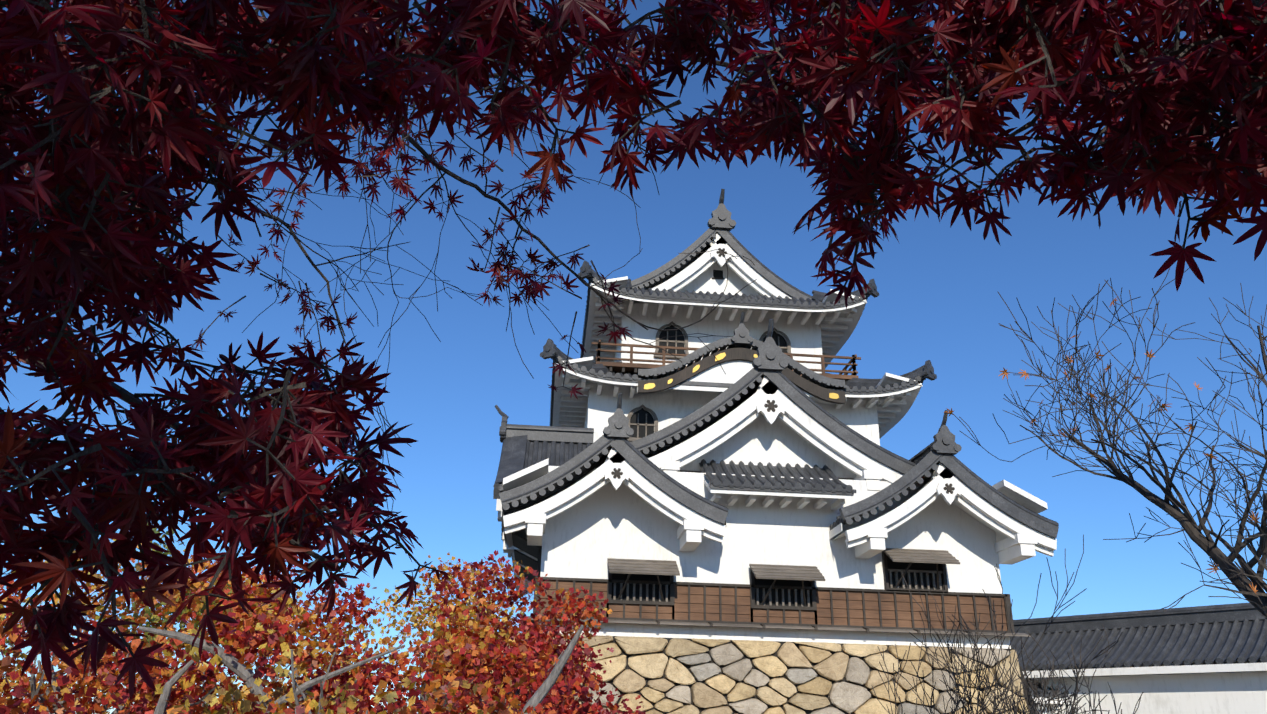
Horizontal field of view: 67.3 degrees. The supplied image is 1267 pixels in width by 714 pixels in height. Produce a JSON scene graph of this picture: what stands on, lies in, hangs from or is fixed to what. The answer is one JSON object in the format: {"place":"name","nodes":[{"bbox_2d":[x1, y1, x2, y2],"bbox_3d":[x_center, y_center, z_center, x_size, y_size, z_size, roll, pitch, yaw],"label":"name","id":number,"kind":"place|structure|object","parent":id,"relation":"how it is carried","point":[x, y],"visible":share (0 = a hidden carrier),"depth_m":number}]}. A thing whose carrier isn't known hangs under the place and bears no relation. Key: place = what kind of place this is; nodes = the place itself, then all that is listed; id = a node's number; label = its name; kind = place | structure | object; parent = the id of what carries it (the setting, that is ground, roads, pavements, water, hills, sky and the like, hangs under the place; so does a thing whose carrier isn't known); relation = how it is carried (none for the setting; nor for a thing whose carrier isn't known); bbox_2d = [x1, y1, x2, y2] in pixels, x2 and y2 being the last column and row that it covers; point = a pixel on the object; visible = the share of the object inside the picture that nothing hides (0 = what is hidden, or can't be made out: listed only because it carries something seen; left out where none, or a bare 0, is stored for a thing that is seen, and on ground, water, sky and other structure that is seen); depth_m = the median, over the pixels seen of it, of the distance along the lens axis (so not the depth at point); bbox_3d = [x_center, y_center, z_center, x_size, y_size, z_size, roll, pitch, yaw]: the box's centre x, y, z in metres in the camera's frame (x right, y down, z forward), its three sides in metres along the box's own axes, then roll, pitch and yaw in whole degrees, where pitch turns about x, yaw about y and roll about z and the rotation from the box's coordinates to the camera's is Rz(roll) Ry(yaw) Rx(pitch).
{"place":"outdoors","nodes":[
{"label":"outdoors","id":0,"kind":"place"},
{"bbox_2d":[0,0,1266,699],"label":"maple","id":1,"kind":"object","parent":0,"point":[182,142],"depth_m":0.91},
{"bbox_2d":[0,0,1266,713],"label":"sky","id":2,"kind":"structure","parent":0,"point":[938,301]},
{"bbox_2d":[427,631,1037,713],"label":"stone foundation","id":3,"kind":"object","parent":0,"point":[849,698],"depth_m":25.09},
{"bbox_2d":[1022,658,1266,713],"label":"turret plaster walls","id":4,"kind":"structure","parent":0,"point":[1236,687],"depth_m":29.24},
{"bbox_2d":[1009,603,1266,697],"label":"turret roof tiles","id":5,"kind":"object","parent":4,"relation":"on","point":[1219,634],"visible":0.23,"depth_m":31.29},
{"label":"ground","id":6,"kind":"structure","parent":0,"visible":0},
{"bbox_2d":[0,523,645,713],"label":"autumn trees","id":7,"kind":"object","parent":6,"relation":"on","point":[475,658],"depth_m":11.11},
{"bbox_2d":[496,233,1056,648],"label":"castle walls","id":8,"kind":"structure","parent":6,"relation":"on","point":[587,525],"depth_m":27.17},
{"bbox_2d":[512,248,1014,633],"bbox_3d":[3.073,1.514,32.211,14.610,15.723,10.520,3,-22,-5],"label":"dark castle wood","id":9,"kind":"object","parent":8,"relation":"attached to","point":[747,354],"visible":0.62,"depth_m":26.32},
{"bbox_2d":[644,352,838,398],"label":"gold ornaments","id":10,"kind":"object","parent":9,"relation":"attached to","point":[720,356],"visible":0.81,"depth_m":32.77},
{"bbox_2d":[539,340,1006,630],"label":"castle board cladding","id":11,"kind":"structure","parent":8,"relation":"attached to","point":[792,616],"depth_m":26.19},
{"bbox_2d":[493,189,1058,590],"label":"tiled roofs","id":12,"kind":"structure","parent":8,"relation":"on","point":[574,454],"depth_m":28.26},
{"bbox_2d":[521,321,1030,636],"bbox_3d":[3.487,3.940,33.716,13.900,12.340,14.011,3,-22,-5],"label":"weathered wood","id":13,"kind":"object","parent":8,"relation":"attached to","point":[666,567],"visible":0.54,"depth_m":25.96},
{"bbox_2d":[611,270,942,606],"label":"windows","id":14,"kind":"structure","parent":8,"relation":"in","point":[642,412],"depth_m":26.67},
{"bbox_2d":[871,245,1266,713],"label":"bare tree","id":15,"kind":"object","parent":6,"relation":"on","point":[1230,569],"depth_m":6.23}
]}

